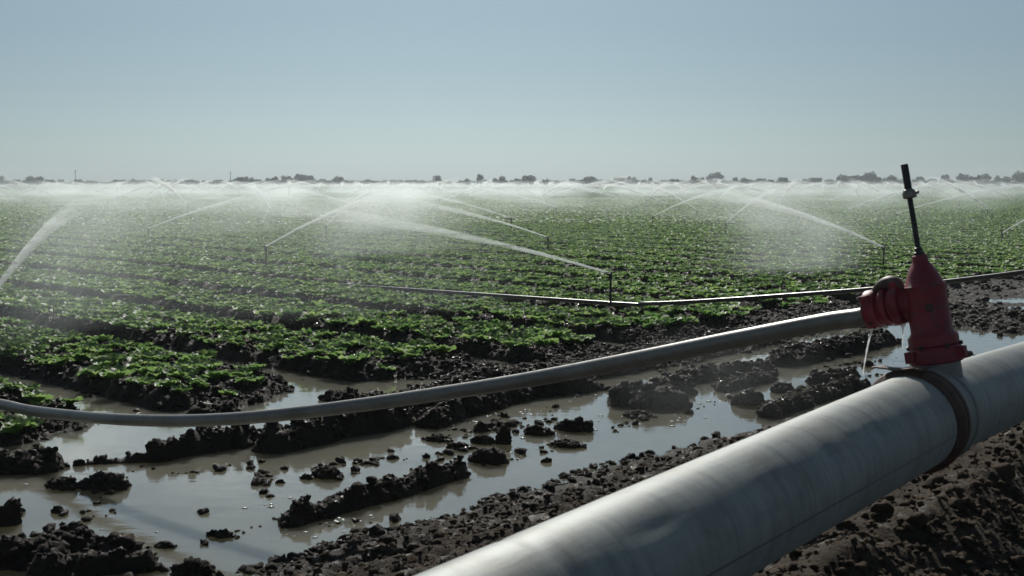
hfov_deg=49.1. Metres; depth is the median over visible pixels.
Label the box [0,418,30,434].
lettuce plant
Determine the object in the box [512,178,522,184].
tree
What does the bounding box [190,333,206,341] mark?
lettuce plant
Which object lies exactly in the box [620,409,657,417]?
mud clod
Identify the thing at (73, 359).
lettuce plant
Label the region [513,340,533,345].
lettuce plant
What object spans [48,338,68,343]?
lettuce plant
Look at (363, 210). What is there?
water jet
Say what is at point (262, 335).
lettuce plant
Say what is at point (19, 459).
mud clod
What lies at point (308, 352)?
lettuce plant
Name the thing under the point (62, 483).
mud clod
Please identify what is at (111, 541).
mud clod
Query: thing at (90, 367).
lettuce plant
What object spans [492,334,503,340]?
lettuce plant
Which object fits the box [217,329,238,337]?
lettuce plant
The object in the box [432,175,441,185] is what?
tree
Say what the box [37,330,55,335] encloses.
lettuce plant
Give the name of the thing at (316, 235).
water jet
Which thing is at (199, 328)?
lettuce plant
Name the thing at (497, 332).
lettuce plant
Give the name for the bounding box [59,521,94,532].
mud clod
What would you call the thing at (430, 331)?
lettuce plant
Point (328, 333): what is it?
lettuce plant
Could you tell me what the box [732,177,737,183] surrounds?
tree
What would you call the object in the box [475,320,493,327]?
lettuce plant
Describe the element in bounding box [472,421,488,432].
mud clod
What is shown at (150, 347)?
lettuce plant
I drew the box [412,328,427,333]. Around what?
lettuce plant
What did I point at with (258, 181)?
tree
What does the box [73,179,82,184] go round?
tree
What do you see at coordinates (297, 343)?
lettuce plant
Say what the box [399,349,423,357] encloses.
lettuce plant
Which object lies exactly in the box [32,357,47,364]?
lettuce plant
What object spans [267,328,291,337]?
lettuce plant
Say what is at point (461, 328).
lettuce plant
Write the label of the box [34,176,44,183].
tree
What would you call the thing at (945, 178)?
tree
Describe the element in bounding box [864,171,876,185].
tree
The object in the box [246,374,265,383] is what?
lettuce plant
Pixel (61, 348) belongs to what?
lettuce plant
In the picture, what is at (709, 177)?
tree
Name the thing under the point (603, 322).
lettuce plant
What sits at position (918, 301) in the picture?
hydrant valve
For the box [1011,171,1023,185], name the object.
tree
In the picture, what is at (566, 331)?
lettuce plant
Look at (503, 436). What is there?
mud clod
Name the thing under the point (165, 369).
lettuce plant
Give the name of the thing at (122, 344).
lettuce plant
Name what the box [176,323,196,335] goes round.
lettuce plant
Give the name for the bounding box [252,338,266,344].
lettuce plant
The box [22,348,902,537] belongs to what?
foam flecks
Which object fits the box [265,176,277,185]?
tree
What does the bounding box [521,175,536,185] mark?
tree
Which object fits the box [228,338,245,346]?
lettuce plant
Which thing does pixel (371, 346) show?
lettuce plant
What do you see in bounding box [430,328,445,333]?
lettuce plant
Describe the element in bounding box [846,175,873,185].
tree
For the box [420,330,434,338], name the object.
lettuce plant
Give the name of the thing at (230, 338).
lettuce plant
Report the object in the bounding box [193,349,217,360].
lettuce plant
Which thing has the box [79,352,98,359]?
lettuce plant
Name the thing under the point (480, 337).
lettuce plant
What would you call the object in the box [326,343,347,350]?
lettuce plant
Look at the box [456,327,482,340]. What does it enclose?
lettuce plant
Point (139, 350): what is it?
lettuce plant
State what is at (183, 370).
lettuce plant
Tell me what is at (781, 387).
mud clod
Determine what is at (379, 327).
lettuce plant
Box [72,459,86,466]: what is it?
mud clod
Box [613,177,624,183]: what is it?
tree
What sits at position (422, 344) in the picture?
lettuce plant
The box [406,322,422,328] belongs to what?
lettuce plant
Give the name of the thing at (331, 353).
lettuce plant
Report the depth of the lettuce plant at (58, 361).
11.32 m
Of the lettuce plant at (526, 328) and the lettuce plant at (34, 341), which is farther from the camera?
the lettuce plant at (526, 328)
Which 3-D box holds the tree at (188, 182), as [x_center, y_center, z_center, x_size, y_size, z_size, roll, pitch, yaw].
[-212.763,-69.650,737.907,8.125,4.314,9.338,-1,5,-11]
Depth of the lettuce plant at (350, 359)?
11.46 m
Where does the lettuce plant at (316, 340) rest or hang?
on the ground
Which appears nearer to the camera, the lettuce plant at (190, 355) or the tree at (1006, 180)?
the lettuce plant at (190, 355)
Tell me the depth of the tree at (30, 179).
701.32 m
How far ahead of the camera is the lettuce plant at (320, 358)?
11.74 m
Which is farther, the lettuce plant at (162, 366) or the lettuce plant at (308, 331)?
the lettuce plant at (308, 331)
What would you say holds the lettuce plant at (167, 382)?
on the ground
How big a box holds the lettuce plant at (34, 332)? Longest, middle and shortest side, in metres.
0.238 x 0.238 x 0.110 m
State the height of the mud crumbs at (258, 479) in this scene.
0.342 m
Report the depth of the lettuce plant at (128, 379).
10.41 m
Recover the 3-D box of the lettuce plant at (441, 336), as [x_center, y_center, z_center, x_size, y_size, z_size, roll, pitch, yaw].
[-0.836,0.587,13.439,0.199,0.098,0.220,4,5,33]
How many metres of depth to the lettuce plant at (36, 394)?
9.71 m
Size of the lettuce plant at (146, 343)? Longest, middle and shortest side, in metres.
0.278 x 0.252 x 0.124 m
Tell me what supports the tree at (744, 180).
on the ground
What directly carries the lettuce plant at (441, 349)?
on the ground
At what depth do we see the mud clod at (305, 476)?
7.57 m
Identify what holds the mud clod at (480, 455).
on the ground
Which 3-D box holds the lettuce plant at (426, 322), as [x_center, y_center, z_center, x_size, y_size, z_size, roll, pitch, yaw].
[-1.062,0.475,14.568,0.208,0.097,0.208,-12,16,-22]
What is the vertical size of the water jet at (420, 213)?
2.574 m
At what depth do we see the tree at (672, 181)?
658.24 m
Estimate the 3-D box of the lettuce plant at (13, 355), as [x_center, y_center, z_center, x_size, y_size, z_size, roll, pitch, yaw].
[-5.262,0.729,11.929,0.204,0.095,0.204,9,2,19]
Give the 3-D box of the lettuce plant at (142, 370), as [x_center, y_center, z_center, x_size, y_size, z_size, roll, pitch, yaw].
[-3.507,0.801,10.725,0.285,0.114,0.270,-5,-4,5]
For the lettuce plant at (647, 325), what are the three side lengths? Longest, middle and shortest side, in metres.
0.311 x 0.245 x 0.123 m
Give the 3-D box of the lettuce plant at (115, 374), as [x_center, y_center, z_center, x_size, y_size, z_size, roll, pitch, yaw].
[-3.737,0.818,10.569,0.254,0.128,0.322,-5,1,26]
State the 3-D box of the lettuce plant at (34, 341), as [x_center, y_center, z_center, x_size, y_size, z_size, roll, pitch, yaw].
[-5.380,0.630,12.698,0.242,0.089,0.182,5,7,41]
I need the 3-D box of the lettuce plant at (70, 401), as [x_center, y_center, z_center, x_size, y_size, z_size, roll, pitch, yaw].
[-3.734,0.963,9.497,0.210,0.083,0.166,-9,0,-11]
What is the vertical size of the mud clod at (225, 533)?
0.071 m
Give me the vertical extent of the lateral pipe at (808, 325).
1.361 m
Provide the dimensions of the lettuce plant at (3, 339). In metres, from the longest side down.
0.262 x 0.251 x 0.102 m
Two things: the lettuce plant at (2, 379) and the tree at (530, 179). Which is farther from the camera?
the tree at (530, 179)
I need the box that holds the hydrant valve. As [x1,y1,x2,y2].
[859,164,967,375]
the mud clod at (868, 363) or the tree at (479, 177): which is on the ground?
the tree at (479, 177)
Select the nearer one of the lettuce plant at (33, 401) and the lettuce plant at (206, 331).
the lettuce plant at (33, 401)
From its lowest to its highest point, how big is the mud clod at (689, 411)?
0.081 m
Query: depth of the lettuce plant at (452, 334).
13.66 m
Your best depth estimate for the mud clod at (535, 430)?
8.88 m
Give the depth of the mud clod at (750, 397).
10.06 m
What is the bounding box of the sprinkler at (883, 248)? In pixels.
[881,246,885,264]
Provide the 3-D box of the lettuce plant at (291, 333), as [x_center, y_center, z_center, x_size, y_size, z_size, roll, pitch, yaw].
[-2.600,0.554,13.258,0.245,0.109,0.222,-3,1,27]
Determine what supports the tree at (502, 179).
on the ground
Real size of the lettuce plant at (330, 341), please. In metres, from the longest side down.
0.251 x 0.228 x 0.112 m
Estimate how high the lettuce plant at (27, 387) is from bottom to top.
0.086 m
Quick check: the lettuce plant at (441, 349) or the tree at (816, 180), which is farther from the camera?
the tree at (816, 180)
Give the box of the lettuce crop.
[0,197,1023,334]
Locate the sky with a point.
(200, 90)
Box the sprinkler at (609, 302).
[605,271,614,305]
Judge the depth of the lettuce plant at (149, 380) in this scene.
10.34 m
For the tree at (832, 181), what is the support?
on the ground
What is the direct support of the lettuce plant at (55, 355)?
on the ground
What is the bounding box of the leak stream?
[862,328,873,374]
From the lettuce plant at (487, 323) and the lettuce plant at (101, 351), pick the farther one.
the lettuce plant at (487, 323)
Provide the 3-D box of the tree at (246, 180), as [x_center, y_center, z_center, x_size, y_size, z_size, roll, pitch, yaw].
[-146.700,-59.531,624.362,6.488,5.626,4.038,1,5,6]
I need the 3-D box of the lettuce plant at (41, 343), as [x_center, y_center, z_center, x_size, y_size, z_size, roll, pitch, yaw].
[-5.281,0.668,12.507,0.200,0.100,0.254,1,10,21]
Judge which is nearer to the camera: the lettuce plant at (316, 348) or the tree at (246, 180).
the lettuce plant at (316, 348)
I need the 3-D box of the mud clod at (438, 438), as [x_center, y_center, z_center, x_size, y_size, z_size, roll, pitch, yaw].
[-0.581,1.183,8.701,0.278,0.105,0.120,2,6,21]
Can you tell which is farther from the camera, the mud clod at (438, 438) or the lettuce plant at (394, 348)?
the lettuce plant at (394, 348)
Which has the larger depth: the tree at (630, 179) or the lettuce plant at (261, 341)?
the tree at (630, 179)
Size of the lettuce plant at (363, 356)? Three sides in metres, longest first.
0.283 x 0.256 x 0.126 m
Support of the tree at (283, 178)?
on the ground
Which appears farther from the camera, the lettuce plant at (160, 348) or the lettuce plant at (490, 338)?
the lettuce plant at (490, 338)
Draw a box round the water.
[0,288,1023,575]
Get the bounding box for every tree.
[12,179,20,184]
[23,175,34,184]
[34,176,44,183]
[43,179,54,184]
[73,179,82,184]
[183,179,194,184]
[212,179,227,184]
[233,177,244,185]
[244,176,253,183]
[254,179,263,182]
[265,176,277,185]
[281,175,285,184]
[285,176,292,185]
[293,173,305,185]
[303,175,314,181]
[316,179,325,185]
[333,176,343,185]
[343,180,354,184]
[360,180,368,184]
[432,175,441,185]
[476,174,483,185]
[498,175,506,184]
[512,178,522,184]
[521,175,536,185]
[549,180,561,184]
[582,176,596,185]
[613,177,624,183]
[626,176,636,183]
[667,179,678,183]
[691,175,704,185]
[705,172,723,184]
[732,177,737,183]
[738,177,747,184]
[755,178,765,184]
[765,179,773,185]
[776,177,787,184]
[810,177,821,184]
[821,179,834,183]
[836,174,849,185]
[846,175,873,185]
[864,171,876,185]
[873,177,886,185]
[883,175,898,185]
[915,176,924,185]
[928,178,937,183]
[940,174,949,183]
[956,173,969,183]
[968,175,980,185]
[977,173,991,184]
[994,175,1001,184]
[1002,176,1011,184]
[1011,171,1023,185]
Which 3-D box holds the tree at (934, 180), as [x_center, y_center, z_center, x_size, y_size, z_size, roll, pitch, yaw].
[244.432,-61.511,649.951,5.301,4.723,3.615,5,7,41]
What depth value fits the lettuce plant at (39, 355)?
11.80 m
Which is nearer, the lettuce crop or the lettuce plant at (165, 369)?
the lettuce plant at (165, 369)
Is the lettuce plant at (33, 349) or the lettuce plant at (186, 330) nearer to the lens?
the lettuce plant at (33, 349)
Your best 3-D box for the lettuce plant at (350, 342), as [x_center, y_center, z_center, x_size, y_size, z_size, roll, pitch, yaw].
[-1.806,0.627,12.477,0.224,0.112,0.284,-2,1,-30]
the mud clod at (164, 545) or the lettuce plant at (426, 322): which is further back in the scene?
the lettuce plant at (426, 322)
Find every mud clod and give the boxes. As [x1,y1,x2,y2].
[0,496,22,526]
[5,448,59,475]
[11,535,74,570]
[44,475,79,490]
[50,505,62,513]
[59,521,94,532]
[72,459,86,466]
[77,470,130,491]
[83,531,144,554]
[153,541,176,548]
[169,556,223,575]
[206,528,239,538]
[275,479,284,483]
[299,473,312,479]
[310,465,344,480]
[421,434,453,442]
[446,441,469,449]
[467,447,509,465]
[470,434,493,444]
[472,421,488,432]
[493,425,511,444]
[523,424,555,435]
[540,457,551,462]
[546,438,586,448]
[553,416,594,432]
[608,381,692,410]
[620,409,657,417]
[683,409,693,413]
[730,388,764,406]
[769,382,793,393]
[860,360,874,366]
[967,350,974,356]
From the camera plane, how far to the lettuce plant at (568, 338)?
12.97 m
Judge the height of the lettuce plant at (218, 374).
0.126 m
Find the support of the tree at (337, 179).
on the ground
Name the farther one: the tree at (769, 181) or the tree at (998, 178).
the tree at (998, 178)
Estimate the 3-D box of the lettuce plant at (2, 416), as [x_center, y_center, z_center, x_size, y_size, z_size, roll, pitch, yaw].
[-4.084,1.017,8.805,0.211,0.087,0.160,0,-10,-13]
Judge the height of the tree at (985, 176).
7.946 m
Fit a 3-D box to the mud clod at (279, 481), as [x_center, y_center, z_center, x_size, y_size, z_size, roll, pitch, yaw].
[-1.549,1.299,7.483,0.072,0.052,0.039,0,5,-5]
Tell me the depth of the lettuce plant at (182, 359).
11.37 m
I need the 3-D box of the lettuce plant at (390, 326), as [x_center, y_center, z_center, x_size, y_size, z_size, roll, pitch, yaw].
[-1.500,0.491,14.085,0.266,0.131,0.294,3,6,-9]
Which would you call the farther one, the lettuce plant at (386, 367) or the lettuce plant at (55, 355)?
the lettuce plant at (55, 355)
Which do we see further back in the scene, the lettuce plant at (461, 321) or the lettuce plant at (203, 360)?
the lettuce plant at (461, 321)
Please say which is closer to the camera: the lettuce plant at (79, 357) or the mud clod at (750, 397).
the mud clod at (750, 397)
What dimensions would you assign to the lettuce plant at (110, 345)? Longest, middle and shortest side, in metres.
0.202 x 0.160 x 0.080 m
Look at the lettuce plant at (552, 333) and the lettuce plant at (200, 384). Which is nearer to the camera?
the lettuce plant at (200, 384)
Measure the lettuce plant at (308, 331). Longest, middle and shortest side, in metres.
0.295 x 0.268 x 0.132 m
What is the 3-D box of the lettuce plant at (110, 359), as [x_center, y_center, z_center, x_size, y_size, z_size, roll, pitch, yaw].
[-4.084,0.746,11.274,0.306,0.129,0.323,2,22,31]
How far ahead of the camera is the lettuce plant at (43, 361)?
11.45 m
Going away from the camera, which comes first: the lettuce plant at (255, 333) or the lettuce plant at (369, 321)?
the lettuce plant at (255, 333)
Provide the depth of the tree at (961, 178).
678.19 m
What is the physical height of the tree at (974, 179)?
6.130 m
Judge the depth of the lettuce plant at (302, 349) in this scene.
12.20 m
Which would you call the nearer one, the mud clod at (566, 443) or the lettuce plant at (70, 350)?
the mud clod at (566, 443)
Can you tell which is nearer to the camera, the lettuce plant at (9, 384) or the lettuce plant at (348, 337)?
the lettuce plant at (9, 384)
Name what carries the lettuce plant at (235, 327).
on the ground
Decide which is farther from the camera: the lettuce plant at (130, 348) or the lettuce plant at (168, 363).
the lettuce plant at (130, 348)
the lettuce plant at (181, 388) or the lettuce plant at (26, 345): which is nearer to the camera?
the lettuce plant at (181, 388)
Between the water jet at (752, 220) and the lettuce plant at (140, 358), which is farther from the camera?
the water jet at (752, 220)
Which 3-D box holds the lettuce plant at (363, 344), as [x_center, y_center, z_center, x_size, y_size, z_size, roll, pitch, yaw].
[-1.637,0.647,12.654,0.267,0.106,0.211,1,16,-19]
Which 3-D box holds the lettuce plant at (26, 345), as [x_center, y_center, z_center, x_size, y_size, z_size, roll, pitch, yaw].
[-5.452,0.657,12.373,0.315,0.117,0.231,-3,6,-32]
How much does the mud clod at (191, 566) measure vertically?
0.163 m
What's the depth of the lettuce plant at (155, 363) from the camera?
11.35 m
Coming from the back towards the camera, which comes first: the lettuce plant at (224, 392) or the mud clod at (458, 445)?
the lettuce plant at (224, 392)
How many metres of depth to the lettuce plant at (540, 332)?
13.30 m
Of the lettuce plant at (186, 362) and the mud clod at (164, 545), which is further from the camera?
the lettuce plant at (186, 362)
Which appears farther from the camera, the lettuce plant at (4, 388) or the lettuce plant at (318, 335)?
the lettuce plant at (318, 335)
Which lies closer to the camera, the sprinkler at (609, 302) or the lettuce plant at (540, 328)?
the lettuce plant at (540, 328)
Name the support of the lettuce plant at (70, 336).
on the ground
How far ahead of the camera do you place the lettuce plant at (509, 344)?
12.66 m
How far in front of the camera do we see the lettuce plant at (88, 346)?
12.25 m
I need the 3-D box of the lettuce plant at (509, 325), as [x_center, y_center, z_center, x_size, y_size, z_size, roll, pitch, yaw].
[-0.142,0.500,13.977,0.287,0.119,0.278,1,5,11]
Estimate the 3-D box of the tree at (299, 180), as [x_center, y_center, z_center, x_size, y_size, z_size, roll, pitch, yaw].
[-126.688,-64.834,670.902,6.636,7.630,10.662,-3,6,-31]
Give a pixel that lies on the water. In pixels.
(164, 502)
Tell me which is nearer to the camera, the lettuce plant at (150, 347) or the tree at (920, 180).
the lettuce plant at (150, 347)
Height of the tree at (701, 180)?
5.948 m
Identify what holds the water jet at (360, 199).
attached to the sprinkler
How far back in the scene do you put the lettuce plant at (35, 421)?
8.90 m
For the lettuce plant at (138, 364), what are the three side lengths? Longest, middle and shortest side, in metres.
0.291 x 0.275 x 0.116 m
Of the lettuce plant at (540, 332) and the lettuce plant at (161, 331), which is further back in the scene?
the lettuce plant at (161, 331)
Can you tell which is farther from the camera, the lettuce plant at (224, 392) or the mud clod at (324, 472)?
the lettuce plant at (224, 392)
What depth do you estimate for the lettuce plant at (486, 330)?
13.58 m
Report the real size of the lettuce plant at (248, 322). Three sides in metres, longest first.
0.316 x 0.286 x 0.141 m
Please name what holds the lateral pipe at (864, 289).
on the ground
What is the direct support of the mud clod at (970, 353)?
on the water
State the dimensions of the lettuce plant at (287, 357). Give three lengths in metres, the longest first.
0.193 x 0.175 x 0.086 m
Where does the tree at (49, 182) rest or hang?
on the ground
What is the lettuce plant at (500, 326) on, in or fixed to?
on the ground
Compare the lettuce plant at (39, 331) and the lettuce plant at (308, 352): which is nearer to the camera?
the lettuce plant at (308, 352)
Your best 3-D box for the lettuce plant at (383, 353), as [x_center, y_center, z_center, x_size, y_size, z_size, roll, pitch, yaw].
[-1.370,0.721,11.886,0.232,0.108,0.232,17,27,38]
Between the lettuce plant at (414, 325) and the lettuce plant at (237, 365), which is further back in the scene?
the lettuce plant at (414, 325)
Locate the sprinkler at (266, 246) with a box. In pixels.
[264,245,268,266]
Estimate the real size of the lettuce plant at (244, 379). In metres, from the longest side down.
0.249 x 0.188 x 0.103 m
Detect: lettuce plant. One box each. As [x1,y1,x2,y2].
[0,335,11,343]
[0,341,23,353]
[0,377,8,383]
[0,382,16,391]
[0,412,5,418]
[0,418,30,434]
[4,380,26,389]
[4,413,43,426]
[6,351,28,359]
[12,334,34,342]
[19,329,37,335]
[19,383,39,391]
[20,342,33,347]
[21,390,54,399]
[23,345,44,354]
[27,339,45,343]
[27,353,49,361]
[28,342,49,347]
[28,397,50,405]
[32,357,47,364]
[36,336,60,343]
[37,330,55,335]
[38,329,52,332]
[41,357,56,364]
[45,353,60,357]
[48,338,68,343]
[48,356,71,365]
[53,344,69,351]
[58,329,77,334]
[58,332,85,341]
[59,395,84,405]
[61,349,83,357]
[63,342,81,347]
[65,347,85,352]
[67,353,75,361]
[71,352,93,361]
[76,366,96,375]
[78,366,104,376]
[79,342,101,352]
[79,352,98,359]
[80,339,97,343]
[87,334,112,343]
[90,347,112,354]
[91,353,120,366]
[99,367,131,379]
[102,343,115,347]
[103,363,126,370]
[112,337,138,350]
[114,355,124,363]
[118,351,137,357]
[125,358,152,367]
[125,374,147,383]
[126,346,142,350]
[126,350,157,361]
[131,341,152,347]
[131,365,160,374]
[132,376,157,385]
[133,348,151,352]
[133,354,165,363]
[141,345,157,349]
[144,370,165,377]
[148,353,169,360]
[148,364,168,371]
[150,361,162,364]
[154,378,180,387]
[156,329,167,332]
[156,346,176,353]
[161,360,176,367]
[162,366,181,373]
[166,365,198,379]
[170,383,191,393]
[174,359,198,367]
[175,354,204,363]
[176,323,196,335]
[182,351,197,357]
[182,372,207,382]
[187,357,210,362]
[189,379,209,389]
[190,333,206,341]
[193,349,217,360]
[194,360,223,370]
[195,326,203,331]
[200,328,213,334]
[201,322,220,329]
[203,337,217,343]
[203,368,236,378]
[214,337,227,343]
[215,320,237,329]
[216,388,238,395]
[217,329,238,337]
[223,332,238,337]
[226,337,244,340]
[227,323,246,329]
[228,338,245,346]
[230,374,256,383]
[232,367,252,375]
[233,363,246,367]
[234,319,256,329]
[245,331,265,337]
[246,335,266,341]
[246,362,265,370]
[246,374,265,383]
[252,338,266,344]
[253,324,266,331]
[253,332,269,336]
[255,344,276,352]
[263,322,285,330]
[265,334,284,345]
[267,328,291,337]
[269,340,291,348]
[278,345,297,352]
[281,354,295,360]
[283,330,301,336]
[289,339,313,347]
[297,346,309,350]
[297,349,313,355]
[302,327,319,334]
[308,337,320,343]
[309,344,327,354]
[310,329,328,335]
[311,332,325,338]
[313,355,329,360]
[319,338,339,344]
[319,348,345,358]
[321,331,337,336]
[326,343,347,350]
[337,331,359,338]
[338,339,359,346]
[338,354,360,364]
[340,336,361,344]
[354,352,369,361]
[355,349,373,356]
[358,317,378,325]
[358,339,376,346]
[361,333,383,341]
[366,344,378,348]
[370,340,388,345]
[371,324,385,329]
[373,348,391,359]
[375,344,384,350]
[377,363,395,370]
[382,321,401,330]
[384,342,406,354]
[387,316,409,322]
[393,322,410,330]
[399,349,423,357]
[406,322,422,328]
[408,338,436,350]
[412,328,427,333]
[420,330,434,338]
[424,320,435,325]
[426,327,434,334]
[428,344,456,353]
[430,320,444,326]
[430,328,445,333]
[434,333,450,339]
[438,326,454,331]
[440,330,457,336]
[454,325,474,330]
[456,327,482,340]
[457,318,466,324]
[462,320,484,328]
[471,334,490,341]
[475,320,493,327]
[475,327,496,333]
[482,332,496,340]
[483,322,506,329]
[488,329,506,335]
[492,323,512,329]
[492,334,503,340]
[498,339,522,348]
[504,331,531,340]
[509,325,523,330]
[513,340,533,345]
[523,325,538,331]
[527,327,547,331]
[527,330,546,335]
[530,322,552,329]
[530,334,544,340]
[532,337,558,346]
[543,330,564,337]
[555,328,571,334]
[560,333,583,343]
[580,334,594,339]
[585,318,599,325]
[594,318,613,325]
[610,319,631,327]
[638,320,655,329]
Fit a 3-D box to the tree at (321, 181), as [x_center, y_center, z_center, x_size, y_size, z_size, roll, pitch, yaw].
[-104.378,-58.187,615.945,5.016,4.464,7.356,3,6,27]
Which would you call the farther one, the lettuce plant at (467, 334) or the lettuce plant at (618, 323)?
the lettuce plant at (618, 323)
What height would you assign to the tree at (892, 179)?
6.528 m
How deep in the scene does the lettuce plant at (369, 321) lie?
14.40 m
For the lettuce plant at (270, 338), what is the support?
on the ground
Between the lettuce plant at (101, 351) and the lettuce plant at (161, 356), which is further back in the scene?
the lettuce plant at (101, 351)
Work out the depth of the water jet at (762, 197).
40.96 m
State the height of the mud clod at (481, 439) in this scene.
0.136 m
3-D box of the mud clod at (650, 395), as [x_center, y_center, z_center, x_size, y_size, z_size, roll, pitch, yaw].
[1.240,1.020,10.065,0.761,0.358,0.373,1,5,7]
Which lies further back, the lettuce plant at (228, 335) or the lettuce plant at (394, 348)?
the lettuce plant at (228, 335)
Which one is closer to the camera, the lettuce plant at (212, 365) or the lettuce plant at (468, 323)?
the lettuce plant at (212, 365)
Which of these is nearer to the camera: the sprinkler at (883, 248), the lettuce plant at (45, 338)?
the lettuce plant at (45, 338)
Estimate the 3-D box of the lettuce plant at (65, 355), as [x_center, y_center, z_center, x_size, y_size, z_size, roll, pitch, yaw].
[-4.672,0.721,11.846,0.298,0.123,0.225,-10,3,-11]
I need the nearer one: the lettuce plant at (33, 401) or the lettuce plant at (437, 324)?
the lettuce plant at (33, 401)
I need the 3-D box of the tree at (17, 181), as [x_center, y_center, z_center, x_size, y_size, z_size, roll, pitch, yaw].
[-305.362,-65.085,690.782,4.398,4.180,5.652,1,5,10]
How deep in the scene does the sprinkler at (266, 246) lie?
23.81 m
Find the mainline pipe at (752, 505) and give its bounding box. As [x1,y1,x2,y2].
[414,341,1023,575]
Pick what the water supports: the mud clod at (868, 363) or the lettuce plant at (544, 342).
the mud clod at (868, 363)
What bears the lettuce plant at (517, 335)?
on the ground
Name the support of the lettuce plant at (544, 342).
on the ground
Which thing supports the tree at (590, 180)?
on the ground
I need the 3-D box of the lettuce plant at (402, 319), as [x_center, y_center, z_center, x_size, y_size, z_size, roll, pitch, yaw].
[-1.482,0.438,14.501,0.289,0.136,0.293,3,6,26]
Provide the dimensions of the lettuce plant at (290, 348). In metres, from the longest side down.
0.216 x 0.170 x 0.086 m
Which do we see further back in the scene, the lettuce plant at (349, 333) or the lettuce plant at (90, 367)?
the lettuce plant at (349, 333)
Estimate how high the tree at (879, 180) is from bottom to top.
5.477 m
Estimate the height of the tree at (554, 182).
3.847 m
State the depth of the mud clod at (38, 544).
5.84 m
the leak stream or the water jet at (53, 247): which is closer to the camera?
the leak stream
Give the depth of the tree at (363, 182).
776.44 m
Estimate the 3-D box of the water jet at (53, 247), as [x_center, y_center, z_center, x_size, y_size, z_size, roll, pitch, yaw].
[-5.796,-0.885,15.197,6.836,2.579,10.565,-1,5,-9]
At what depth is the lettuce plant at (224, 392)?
10.18 m
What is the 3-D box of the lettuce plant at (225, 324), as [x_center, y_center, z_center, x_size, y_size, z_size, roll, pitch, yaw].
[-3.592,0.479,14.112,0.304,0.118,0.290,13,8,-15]
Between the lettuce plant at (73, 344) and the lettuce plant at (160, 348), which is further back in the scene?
the lettuce plant at (73, 344)
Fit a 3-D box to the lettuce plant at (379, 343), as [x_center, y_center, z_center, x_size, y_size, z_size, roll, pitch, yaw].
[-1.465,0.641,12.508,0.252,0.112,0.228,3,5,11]
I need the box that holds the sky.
[0,0,1023,182]
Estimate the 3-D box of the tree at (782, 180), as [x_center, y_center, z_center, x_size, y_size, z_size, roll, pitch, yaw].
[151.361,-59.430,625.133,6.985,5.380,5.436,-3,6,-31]
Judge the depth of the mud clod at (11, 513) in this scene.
6.54 m
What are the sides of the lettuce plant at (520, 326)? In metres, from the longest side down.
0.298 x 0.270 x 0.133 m
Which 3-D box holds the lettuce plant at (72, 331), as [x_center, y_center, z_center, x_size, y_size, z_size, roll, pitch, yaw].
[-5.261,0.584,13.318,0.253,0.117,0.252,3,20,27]
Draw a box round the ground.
[0,183,1023,575]
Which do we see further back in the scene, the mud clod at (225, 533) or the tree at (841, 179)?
the tree at (841, 179)
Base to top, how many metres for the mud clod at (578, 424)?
0.187 m
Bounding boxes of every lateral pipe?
[0,308,866,426]
[296,269,1023,306]
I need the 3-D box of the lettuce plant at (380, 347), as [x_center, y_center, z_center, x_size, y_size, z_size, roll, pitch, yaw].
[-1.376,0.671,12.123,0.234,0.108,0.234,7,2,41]
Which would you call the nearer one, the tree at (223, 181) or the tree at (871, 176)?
the tree at (871, 176)
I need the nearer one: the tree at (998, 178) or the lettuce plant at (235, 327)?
the lettuce plant at (235, 327)
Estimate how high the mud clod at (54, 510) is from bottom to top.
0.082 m
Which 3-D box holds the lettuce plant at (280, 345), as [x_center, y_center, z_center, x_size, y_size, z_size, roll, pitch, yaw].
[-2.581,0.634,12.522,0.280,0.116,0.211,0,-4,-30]
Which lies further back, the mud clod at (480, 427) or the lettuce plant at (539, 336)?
the lettuce plant at (539, 336)
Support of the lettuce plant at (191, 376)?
on the ground
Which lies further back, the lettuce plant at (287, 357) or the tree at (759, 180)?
the tree at (759, 180)
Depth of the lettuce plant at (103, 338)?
12.95 m
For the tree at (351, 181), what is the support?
on the ground
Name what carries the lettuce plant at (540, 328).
on the ground
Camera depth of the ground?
11.05 m
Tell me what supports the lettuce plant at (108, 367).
on the ground
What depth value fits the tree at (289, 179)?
676.39 m
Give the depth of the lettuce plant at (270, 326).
13.73 m
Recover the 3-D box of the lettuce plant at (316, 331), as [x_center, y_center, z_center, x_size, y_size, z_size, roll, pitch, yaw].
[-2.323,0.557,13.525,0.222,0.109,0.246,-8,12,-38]
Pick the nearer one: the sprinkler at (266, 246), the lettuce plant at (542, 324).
the lettuce plant at (542, 324)
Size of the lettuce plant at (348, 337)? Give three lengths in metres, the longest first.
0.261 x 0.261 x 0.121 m
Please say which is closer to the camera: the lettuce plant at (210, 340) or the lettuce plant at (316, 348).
the lettuce plant at (316, 348)
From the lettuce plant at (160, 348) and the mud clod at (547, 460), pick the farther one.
the lettuce plant at (160, 348)
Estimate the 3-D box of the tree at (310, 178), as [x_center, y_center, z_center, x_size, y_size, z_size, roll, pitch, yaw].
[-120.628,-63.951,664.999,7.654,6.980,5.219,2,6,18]
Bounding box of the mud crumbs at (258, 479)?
[0,245,1023,575]
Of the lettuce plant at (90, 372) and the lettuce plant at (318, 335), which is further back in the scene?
the lettuce plant at (318, 335)
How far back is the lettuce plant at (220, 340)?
13.03 m
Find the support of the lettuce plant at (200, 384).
on the ground
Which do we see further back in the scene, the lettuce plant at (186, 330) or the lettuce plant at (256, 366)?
the lettuce plant at (186, 330)
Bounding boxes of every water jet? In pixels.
[0,160,137,319]
[98,165,604,323]
[286,182,435,248]
[312,170,540,253]
[327,177,410,227]
[583,159,881,275]
[729,176,794,225]
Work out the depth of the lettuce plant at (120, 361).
11.51 m

